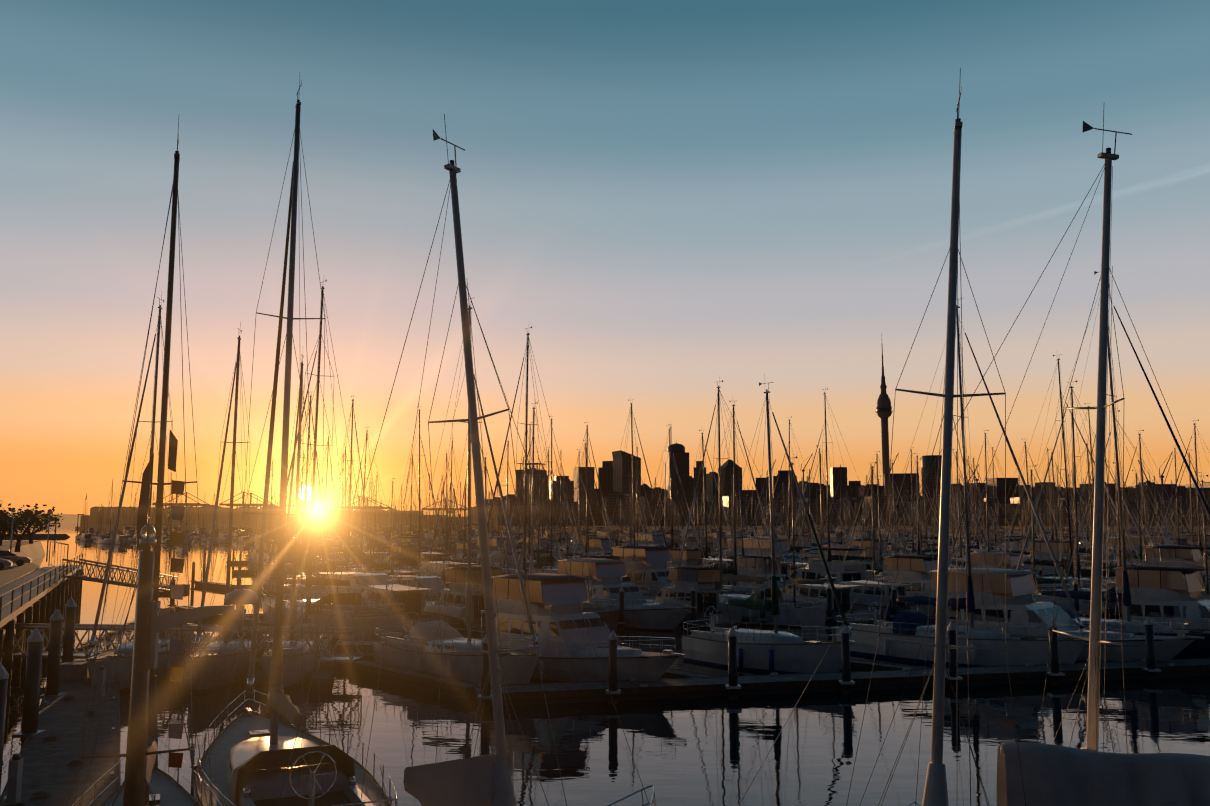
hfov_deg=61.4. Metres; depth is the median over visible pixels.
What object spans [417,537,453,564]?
launch
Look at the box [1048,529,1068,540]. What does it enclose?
launch
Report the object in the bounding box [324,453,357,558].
yacht
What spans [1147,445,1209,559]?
yacht
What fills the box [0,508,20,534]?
tree
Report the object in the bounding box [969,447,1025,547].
yacht
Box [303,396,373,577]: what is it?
yacht
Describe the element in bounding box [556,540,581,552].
launch
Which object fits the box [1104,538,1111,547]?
launch
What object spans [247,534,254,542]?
launch
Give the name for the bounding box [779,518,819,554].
launch
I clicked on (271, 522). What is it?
yacht
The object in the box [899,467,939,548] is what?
yacht
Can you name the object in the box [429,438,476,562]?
yacht
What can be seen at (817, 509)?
yacht
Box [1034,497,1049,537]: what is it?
yacht
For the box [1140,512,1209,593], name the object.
launch
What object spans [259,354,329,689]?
sailboat
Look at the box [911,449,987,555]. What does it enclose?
yacht
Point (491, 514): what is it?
yacht
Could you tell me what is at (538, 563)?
yacht
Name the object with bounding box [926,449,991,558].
yacht
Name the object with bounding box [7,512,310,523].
hills
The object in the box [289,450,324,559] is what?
yacht
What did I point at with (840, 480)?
yacht
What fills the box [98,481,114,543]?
yacht
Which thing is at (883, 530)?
launch
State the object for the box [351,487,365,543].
yacht
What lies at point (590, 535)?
launch
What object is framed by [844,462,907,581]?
yacht
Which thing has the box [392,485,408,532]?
yacht
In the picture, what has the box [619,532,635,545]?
launch
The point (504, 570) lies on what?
yacht
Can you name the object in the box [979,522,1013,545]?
launch
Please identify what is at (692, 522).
yacht
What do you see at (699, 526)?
yacht
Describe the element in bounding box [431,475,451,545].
yacht
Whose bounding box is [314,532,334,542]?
launch
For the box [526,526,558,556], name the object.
launch
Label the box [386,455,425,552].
yacht
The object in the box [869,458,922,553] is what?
yacht
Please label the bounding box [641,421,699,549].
yacht
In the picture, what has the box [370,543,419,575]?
launch
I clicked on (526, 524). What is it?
yacht
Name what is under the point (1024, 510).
yacht
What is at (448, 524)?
yacht
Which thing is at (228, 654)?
sailboat
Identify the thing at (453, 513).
yacht
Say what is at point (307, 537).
launch
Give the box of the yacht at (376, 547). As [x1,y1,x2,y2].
[357,481,385,549]
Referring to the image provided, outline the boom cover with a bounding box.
[996,742,1209,805]
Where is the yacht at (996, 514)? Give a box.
[975,484,1016,542]
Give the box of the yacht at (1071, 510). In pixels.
[1047,474,1091,554]
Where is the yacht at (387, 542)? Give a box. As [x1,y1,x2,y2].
[384,505,400,544]
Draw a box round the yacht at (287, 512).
[270,492,293,541]
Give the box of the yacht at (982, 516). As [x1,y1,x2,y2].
[964,481,1000,544]
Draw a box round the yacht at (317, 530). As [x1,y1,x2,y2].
[304,494,324,551]
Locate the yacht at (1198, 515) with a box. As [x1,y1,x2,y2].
[1156,419,1209,559]
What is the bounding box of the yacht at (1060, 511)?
[1034,466,1091,555]
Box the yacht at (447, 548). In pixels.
[426,453,466,560]
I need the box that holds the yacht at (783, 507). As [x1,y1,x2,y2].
[774,483,796,537]
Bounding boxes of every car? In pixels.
[0,550,31,565]
[0,559,12,569]
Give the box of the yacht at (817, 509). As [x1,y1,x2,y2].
[806,494,827,528]
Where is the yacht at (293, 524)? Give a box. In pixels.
[289,502,294,542]
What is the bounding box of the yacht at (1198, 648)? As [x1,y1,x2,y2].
[1004,271,1209,658]
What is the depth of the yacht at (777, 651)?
48.97 m
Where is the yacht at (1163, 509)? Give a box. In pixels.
[1150,477,1185,535]
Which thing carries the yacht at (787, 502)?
on the water
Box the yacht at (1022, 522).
[1008,496,1037,541]
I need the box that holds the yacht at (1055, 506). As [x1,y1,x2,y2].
[1017,450,1091,567]
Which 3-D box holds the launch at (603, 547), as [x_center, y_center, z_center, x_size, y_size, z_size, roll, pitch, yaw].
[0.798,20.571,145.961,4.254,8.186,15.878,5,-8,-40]
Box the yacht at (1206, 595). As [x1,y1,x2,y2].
[1065,410,1209,598]
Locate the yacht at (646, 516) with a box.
[638,494,656,532]
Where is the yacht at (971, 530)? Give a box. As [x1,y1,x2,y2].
[955,498,984,544]
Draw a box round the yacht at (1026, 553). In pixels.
[999,442,1063,554]
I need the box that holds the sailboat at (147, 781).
[67,119,221,805]
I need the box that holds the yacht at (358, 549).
[333,487,359,551]
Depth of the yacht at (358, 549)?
244.59 m
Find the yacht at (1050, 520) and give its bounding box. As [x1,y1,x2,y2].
[1036,496,1066,539]
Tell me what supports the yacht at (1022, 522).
on the water
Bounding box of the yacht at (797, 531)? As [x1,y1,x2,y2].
[790,500,807,533]
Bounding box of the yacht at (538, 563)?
[515,470,558,572]
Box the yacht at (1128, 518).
[1115,500,1136,533]
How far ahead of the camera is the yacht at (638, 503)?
161.77 m
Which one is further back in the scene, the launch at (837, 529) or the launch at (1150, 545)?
the launch at (837, 529)
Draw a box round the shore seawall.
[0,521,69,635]
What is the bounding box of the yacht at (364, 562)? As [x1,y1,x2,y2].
[331,451,387,567]
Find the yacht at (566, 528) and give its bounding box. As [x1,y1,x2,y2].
[558,504,571,540]
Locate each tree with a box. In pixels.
[0,500,7,516]
[0,503,58,551]
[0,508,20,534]
[0,515,22,544]
[16,511,63,543]
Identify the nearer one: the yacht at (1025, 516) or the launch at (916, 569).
the launch at (916, 569)
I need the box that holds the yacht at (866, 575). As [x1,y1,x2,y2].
[784,388,888,582]
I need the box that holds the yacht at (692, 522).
[681,499,702,540]
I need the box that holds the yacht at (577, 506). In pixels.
[563,478,591,541]
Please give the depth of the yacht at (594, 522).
383.42 m
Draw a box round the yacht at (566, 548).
[553,489,581,559]
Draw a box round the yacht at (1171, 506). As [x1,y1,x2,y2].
[1154,480,1197,533]
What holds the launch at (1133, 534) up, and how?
on the water
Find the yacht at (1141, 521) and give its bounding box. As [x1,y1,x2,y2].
[1127,499,1157,536]
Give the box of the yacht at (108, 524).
[103,501,111,537]
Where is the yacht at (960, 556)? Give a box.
[949,482,982,558]
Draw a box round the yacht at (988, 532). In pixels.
[950,430,1052,576]
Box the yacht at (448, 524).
[434,483,461,555]
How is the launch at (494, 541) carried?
on the water
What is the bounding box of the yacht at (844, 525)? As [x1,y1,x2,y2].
[830,492,857,544]
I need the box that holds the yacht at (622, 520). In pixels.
[615,509,628,532]
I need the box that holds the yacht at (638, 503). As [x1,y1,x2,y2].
[612,445,659,561]
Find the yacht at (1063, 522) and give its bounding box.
[1049,501,1073,539]
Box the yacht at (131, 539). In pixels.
[128,495,136,541]
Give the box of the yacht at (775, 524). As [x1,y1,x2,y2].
[767,501,783,535]
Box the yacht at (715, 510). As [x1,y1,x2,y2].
[704,482,731,536]
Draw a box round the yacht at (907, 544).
[889,492,916,551]
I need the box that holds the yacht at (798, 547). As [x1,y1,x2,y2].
[760,419,831,560]
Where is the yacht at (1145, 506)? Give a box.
[1116,460,1177,544]
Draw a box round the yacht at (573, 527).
[565,507,578,539]
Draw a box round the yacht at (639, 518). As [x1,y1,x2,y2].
[632,497,645,532]
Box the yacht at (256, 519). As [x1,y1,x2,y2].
[249,496,260,535]
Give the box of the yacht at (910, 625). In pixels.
[836,298,1086,666]
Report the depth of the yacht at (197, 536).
439.95 m
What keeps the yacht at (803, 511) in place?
on the water
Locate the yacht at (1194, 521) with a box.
[1181,497,1202,533]
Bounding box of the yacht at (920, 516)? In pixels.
[898,453,952,557]
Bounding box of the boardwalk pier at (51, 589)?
[0,514,83,682]
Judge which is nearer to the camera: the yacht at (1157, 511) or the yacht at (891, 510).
the yacht at (1157, 511)
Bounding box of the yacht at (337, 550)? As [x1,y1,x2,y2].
[318,444,360,561]
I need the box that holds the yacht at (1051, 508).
[1022,468,1081,545]
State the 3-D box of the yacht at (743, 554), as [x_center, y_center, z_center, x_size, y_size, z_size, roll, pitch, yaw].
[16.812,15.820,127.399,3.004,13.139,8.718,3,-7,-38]
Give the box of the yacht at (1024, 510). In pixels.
[1011,487,1036,538]
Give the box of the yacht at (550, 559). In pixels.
[509,416,579,570]
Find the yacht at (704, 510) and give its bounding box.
[682,478,718,552]
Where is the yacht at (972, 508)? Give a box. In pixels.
[954,456,1001,546]
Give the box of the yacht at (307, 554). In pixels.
[304,493,321,556]
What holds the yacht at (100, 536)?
on the water
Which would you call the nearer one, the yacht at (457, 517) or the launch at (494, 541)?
the launch at (494, 541)
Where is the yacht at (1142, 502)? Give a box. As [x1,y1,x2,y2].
[1102,430,1202,577]
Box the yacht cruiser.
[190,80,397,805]
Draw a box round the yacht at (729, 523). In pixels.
[701,473,747,556]
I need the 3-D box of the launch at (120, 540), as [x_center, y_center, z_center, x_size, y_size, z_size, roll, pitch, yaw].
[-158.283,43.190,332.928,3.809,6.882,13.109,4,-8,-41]
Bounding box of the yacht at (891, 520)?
[878,497,906,544]
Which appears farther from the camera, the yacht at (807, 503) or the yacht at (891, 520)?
the yacht at (891, 520)
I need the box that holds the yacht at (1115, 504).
[1104,488,1137,532]
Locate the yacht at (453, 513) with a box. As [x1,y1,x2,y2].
[440,489,458,547]
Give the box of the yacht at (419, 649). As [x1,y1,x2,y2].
[374,289,540,684]
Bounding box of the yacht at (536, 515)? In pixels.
[526,493,545,537]
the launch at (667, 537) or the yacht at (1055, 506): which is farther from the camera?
the launch at (667, 537)
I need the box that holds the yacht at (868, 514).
[847,475,888,540]
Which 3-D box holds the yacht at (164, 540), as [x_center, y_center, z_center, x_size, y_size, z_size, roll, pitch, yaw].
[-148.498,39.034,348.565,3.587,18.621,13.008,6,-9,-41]
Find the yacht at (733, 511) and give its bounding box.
[723,491,747,533]
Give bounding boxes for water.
[0,524,1209,805]
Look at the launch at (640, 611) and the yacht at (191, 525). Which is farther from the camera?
the yacht at (191, 525)
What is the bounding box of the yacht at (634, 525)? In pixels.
[594,399,672,566]
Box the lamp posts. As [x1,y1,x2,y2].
[10,508,51,561]
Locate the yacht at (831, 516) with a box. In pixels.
[825,502,833,524]
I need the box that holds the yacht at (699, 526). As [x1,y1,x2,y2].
[681,488,717,556]
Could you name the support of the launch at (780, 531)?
on the water
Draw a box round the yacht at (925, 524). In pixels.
[909,500,936,537]
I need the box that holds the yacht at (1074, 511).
[1048,471,1089,541]
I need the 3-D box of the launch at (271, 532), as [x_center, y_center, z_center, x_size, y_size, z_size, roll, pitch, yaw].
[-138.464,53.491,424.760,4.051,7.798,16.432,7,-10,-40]
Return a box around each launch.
[80,532,93,540]
[88,528,93,535]
[115,533,130,544]
[125,529,135,536]
[177,529,193,543]
[196,525,209,535]
[218,532,233,542]
[232,529,244,539]
[236,534,252,543]
[246,534,277,569]
[247,532,266,563]
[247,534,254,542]
[251,533,271,550]
[255,541,305,577]
[256,543,306,574]
[266,529,277,538]
[273,559,332,599]
[297,530,324,549]
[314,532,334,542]
[317,535,332,548]
[320,539,407,595]
[328,529,340,538]
[335,531,358,557]
[344,545,445,628]
[363,538,388,562]
[370,526,387,538]
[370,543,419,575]
[374,530,418,567]
[376,525,389,542]
[386,519,425,553]
[388,530,411,547]
[389,545,448,600]
[397,534,429,551]
[402,540,477,587]
[406,530,431,545]
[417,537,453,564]
[422,525,435,534]
[425,525,438,540]
[425,535,503,632]
[449,530,466,541]
[453,530,477,562]
[471,520,546,568]
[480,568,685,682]
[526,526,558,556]
[537,531,570,545]
[544,528,561,538]
[555,521,695,630]
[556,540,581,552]
[570,529,659,598]
[572,534,596,545]
[573,531,589,542]
[579,521,615,554]
[597,525,619,546]
[609,516,732,594]
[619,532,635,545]
[623,536,633,544]
[631,519,669,545]
[643,536,748,627]
[661,533,682,548]
[668,528,705,567]
[677,524,715,556]
[680,527,692,537]
[702,532,737,584]
[704,531,725,550]
[709,518,765,559]
[712,535,737,553]
[723,530,741,538]
[737,534,792,589]
[738,517,841,562]
[746,544,885,623]
[758,530,776,536]
[768,538,792,576]
[774,527,783,535]
[777,524,803,542]
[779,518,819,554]
[788,543,817,576]
[789,523,875,583]
[804,533,827,546]
[823,527,884,569]
[824,534,840,543]
[835,528,848,536]
[838,534,935,620]
[849,524,892,566]
[850,530,871,544]
[875,524,937,615]
[878,529,897,537]
[900,535,919,542]
[900,536,934,554]
[916,536,955,552]
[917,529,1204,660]
[949,534,1002,555]
[949,537,985,567]
[955,531,972,542]
[966,526,1105,590]
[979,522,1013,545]
[994,530,1029,551]
[1006,530,1025,537]
[1022,524,1090,578]
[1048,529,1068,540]
[1075,547,1132,570]
[1079,525,1148,557]
[1079,535,1107,554]
[1104,523,1209,629]
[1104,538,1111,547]
[1107,535,1175,563]
[1129,533,1138,536]
[1137,521,1202,565]
[1137,526,1171,561]
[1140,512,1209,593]
[1141,520,1171,543]
[1165,532,1187,544]
[1169,523,1193,538]
[1184,521,1209,551]
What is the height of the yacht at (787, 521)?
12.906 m
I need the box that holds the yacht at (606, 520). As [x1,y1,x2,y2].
[595,498,619,545]
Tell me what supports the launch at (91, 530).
on the water
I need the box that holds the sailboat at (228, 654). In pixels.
[185,321,272,692]
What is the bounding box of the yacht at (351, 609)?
[261,279,404,641]
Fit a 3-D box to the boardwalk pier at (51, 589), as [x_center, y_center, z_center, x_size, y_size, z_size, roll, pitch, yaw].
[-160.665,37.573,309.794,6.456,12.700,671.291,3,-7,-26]
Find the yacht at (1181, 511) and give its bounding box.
[1165,485,1193,535]
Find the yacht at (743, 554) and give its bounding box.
[723,480,762,559]
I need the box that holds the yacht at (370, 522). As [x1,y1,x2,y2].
[359,478,386,546]
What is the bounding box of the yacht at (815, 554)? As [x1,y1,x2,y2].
[797,445,855,562]
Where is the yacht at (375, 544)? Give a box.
[363,472,389,552]
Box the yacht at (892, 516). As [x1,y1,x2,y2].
[875,483,911,547]
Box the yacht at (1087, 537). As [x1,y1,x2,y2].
[1061,479,1106,541]
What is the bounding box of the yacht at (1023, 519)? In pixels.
[1008,494,1040,542]
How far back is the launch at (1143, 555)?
140.76 m
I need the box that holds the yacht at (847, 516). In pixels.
[836,490,859,537]
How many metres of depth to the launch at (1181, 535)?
231.75 m
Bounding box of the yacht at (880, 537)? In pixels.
[855,478,906,568]
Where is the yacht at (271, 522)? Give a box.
[266,495,277,539]
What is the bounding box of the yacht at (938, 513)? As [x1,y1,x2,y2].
[922,487,962,542]
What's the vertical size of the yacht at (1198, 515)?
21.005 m
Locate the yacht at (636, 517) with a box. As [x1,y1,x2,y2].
[618,485,648,545]
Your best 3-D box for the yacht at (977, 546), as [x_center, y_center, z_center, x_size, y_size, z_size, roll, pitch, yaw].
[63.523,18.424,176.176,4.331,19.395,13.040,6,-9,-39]
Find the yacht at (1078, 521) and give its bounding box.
[1050,462,1118,560]
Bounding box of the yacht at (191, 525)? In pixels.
[185,504,195,535]
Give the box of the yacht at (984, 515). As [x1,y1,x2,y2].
[974,494,993,541]
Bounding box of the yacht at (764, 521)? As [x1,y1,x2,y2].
[750,487,777,537]
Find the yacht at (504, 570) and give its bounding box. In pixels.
[478,441,529,574]
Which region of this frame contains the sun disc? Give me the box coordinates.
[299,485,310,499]
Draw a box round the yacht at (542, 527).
[530,479,556,545]
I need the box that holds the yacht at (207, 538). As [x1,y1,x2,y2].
[201,492,217,540]
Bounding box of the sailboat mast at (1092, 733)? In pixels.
[738,109,1209,805]
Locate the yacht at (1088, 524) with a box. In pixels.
[1078,499,1090,537]
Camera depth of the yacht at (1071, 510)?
181.00 m
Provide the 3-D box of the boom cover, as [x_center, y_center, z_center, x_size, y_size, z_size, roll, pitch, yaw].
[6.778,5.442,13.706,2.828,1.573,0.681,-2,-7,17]
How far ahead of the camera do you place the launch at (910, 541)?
277.94 m
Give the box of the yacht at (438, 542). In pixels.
[428,481,453,551]
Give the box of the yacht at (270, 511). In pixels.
[246,461,277,560]
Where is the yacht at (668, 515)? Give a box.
[657,484,681,545]
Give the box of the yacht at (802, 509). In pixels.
[790,482,819,540]
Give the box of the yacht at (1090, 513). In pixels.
[1071,480,1110,545]
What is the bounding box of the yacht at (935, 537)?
[910,458,964,547]
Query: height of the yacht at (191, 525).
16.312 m
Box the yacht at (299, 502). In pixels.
[286,469,306,542]
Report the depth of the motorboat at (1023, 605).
53.10 m
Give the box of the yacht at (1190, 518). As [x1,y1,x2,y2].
[1179,501,1206,533]
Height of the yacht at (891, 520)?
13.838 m
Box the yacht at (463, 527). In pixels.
[453,509,467,549]
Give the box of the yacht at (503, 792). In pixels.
[277,114,655,805]
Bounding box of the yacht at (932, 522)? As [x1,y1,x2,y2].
[922,500,938,539]
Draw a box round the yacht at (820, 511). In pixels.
[795,453,849,554]
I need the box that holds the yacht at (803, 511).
[790,492,806,537]
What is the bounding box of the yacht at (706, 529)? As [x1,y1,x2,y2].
[674,426,737,558]
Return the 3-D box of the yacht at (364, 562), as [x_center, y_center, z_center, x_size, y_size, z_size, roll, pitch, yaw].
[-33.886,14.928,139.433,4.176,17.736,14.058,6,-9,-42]
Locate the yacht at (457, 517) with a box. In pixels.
[443,481,467,549]
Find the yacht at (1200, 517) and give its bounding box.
[1187,499,1209,533]
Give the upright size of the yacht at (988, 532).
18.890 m
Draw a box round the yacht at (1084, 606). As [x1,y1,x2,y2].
[998,465,1090,616]
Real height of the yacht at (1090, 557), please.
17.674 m
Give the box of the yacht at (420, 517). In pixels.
[413,498,428,543]
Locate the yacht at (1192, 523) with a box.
[1160,453,1207,545]
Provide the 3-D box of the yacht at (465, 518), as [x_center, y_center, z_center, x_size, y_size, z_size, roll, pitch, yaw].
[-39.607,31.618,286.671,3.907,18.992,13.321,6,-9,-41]
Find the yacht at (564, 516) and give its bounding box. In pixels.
[553,481,575,545]
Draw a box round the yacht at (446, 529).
[432,497,455,552]
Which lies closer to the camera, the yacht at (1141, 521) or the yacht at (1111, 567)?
the yacht at (1111, 567)
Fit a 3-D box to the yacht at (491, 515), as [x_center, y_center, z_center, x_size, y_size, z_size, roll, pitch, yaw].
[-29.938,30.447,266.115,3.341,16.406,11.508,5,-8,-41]
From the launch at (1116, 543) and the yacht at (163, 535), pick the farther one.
the yacht at (163, 535)
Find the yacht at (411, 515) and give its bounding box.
[403,490,418,529]
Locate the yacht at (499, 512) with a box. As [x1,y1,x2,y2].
[489,485,505,536]
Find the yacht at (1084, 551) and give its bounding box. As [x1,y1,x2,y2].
[1041,403,1143,565]
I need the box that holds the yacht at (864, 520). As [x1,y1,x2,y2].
[849,493,878,539]
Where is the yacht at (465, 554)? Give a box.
[451,485,480,565]
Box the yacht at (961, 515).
[949,479,983,542]
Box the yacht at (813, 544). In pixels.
[792,469,836,545]
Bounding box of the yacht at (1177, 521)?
[1162,495,1189,536]
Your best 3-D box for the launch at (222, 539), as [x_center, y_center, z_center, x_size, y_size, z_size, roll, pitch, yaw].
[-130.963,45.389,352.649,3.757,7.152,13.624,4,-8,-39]
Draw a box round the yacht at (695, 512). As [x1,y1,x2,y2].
[680,487,707,537]
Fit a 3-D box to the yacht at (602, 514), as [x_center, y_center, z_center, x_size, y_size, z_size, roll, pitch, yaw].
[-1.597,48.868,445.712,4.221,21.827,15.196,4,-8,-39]
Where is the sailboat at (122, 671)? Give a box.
[86,296,217,691]
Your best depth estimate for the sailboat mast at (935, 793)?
14.11 m
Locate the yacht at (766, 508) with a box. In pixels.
[749,473,786,536]
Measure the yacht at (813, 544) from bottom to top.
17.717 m
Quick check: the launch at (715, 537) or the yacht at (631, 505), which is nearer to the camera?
the yacht at (631, 505)
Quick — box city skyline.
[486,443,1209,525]
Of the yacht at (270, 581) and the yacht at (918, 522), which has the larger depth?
the yacht at (918, 522)
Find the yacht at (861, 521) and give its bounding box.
[847,490,877,543]
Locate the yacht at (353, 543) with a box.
[334,488,355,545]
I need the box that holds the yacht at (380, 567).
[340,427,406,572]
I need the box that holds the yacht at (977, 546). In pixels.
[949,458,1004,552]
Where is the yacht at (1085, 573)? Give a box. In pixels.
[1016,380,1157,614]
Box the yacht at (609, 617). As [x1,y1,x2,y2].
[478,326,617,631]
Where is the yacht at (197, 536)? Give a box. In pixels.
[192,497,207,538]
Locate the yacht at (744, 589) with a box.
[685,400,785,594]
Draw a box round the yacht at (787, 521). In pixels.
[775,494,806,556]
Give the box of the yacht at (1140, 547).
[1104,470,1167,565]
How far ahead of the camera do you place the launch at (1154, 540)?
185.53 m
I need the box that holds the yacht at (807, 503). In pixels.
[803,476,832,546]
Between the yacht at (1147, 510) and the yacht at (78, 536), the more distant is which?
the yacht at (78, 536)
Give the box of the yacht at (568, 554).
[545,422,613,568]
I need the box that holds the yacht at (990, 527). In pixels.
[970,487,1009,551]
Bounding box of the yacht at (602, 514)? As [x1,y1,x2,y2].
[595,502,611,530]
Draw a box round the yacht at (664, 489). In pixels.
[645,461,689,548]
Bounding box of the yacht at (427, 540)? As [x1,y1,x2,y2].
[420,474,442,548]
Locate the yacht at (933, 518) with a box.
[923,490,950,540]
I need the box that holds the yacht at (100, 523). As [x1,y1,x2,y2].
[93,504,102,535]
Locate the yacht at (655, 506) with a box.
[639,477,667,532]
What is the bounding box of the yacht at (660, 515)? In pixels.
[653,496,667,531]
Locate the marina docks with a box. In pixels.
[0,559,410,805]
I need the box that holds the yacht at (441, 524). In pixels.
[431,497,451,543]
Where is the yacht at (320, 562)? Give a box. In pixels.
[303,431,340,575]
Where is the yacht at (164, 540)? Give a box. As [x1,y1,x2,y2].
[161,494,175,543]
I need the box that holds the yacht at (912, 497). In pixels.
[886,447,950,554]
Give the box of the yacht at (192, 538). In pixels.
[184,508,194,539]
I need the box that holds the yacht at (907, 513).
[896,482,923,538]
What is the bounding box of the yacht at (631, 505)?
[609,475,647,552]
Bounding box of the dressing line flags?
[137,430,184,772]
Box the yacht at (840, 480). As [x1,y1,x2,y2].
[820,465,866,544]
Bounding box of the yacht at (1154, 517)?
[1135,496,1156,534]
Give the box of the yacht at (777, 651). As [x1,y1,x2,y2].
[682,382,854,673]
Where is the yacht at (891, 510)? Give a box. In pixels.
[878,471,911,542]
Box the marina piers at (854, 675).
[167,540,1209,709]
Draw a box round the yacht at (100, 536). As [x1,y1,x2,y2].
[96,507,103,539]
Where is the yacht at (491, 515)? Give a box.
[487,492,494,536]
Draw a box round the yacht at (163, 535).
[161,506,170,538]
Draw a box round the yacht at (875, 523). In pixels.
[862,492,891,541]
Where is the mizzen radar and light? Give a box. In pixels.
[139,524,258,667]
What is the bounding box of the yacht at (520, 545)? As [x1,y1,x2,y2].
[509,457,543,555]
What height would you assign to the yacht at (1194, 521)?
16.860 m
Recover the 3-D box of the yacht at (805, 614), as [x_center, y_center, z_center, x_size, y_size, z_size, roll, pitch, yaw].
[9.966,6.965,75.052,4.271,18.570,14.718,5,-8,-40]
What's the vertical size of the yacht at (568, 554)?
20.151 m
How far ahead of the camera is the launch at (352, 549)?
206.58 m
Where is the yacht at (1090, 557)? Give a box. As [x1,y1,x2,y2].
[1023,441,1136,579]
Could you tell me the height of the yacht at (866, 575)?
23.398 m
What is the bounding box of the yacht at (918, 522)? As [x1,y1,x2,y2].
[888,458,960,567]
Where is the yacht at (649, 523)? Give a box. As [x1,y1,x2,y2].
[644,497,657,531]
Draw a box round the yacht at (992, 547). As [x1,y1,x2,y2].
[972,494,1006,549]
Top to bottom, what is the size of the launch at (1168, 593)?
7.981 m
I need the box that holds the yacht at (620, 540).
[611,501,629,546]
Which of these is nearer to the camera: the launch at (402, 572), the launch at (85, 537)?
the launch at (402, 572)
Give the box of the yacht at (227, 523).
[218,506,228,539]
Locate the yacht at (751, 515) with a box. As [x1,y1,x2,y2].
[742,493,762,536]
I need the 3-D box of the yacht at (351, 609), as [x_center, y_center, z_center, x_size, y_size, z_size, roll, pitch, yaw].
[-18.998,3.219,68.301,5.328,24.497,16.448,7,-10,-42]
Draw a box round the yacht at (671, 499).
[640,423,704,558]
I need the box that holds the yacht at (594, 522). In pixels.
[584,482,603,536]
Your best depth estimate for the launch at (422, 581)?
81.31 m
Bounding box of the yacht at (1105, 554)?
[1075,468,1143,563]
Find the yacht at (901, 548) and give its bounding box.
[855,451,937,553]
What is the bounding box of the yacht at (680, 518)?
[674,505,690,534]
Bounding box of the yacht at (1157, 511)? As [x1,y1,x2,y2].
[1134,477,1180,538]
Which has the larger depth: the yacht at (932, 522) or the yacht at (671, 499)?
the yacht at (932, 522)
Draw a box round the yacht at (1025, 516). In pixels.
[997,482,1027,551]
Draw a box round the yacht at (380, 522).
[376,499,386,539]
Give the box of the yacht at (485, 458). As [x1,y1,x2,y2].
[447,453,509,587]
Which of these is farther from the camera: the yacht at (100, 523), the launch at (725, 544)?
the yacht at (100, 523)
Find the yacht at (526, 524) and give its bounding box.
[516,478,539,548]
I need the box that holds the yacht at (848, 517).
[834,491,859,535]
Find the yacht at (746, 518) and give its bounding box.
[737,497,754,536]
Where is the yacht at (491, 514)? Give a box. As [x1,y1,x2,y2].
[486,491,498,536]
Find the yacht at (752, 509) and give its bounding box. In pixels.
[743,486,760,535]
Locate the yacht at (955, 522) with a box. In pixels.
[950,498,969,543]
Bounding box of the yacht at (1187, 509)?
[1175,489,1198,533]
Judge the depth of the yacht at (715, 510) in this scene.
244.07 m
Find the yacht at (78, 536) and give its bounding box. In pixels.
[75,493,87,539]
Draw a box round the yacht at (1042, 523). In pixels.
[1029,507,1050,540]
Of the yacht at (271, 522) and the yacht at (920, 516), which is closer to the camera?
the yacht at (920, 516)
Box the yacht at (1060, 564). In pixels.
[994,354,1143,589]
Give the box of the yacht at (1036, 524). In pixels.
[1023,491,1048,540]
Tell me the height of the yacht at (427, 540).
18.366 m
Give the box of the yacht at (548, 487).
[526,447,570,561]
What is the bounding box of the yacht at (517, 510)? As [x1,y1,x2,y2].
[504,477,528,539]
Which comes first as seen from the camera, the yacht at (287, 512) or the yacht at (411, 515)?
the yacht at (287, 512)
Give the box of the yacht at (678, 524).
[673,491,689,543]
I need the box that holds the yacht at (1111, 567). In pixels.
[1074,462,1161,581]
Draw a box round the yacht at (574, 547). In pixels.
[544,449,597,559]
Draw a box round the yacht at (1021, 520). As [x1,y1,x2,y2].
[1000,477,1043,542]
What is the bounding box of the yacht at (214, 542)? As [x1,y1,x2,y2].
[207,518,218,543]
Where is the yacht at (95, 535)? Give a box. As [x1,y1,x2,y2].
[92,507,100,538]
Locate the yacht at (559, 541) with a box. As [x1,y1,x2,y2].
[540,451,581,549]
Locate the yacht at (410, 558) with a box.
[385,406,447,570]
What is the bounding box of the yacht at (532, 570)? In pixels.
[498,402,572,573]
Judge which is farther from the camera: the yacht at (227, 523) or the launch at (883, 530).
the yacht at (227, 523)
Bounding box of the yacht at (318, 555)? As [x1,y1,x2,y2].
[287,448,321,556]
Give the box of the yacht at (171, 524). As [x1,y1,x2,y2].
[166,504,175,536]
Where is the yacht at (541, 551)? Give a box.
[508,422,564,567]
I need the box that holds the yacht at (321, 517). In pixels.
[315,479,331,548]
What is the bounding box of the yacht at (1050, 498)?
[1015,448,1085,545]
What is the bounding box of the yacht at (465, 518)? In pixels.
[454,483,476,541]
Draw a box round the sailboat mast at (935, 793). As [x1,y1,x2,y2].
[846,68,1025,805]
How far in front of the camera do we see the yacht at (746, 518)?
229.75 m
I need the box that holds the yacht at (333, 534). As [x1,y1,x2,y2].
[326,483,340,540]
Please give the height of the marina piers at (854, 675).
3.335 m
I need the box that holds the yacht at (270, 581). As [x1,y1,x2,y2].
[253,391,329,592]
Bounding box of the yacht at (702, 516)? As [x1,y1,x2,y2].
[692,495,710,535]
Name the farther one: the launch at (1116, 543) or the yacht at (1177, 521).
the yacht at (1177, 521)
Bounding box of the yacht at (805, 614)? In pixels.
[678,377,825,627]
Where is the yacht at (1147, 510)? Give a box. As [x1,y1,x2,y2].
[1134,482,1167,535]
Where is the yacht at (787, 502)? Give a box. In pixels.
[774,485,795,534]
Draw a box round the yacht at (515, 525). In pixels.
[512,508,523,535]
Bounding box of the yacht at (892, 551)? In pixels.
[852,465,904,553]
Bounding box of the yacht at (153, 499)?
[150,493,154,526]
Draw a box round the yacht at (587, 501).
[554,440,612,569]

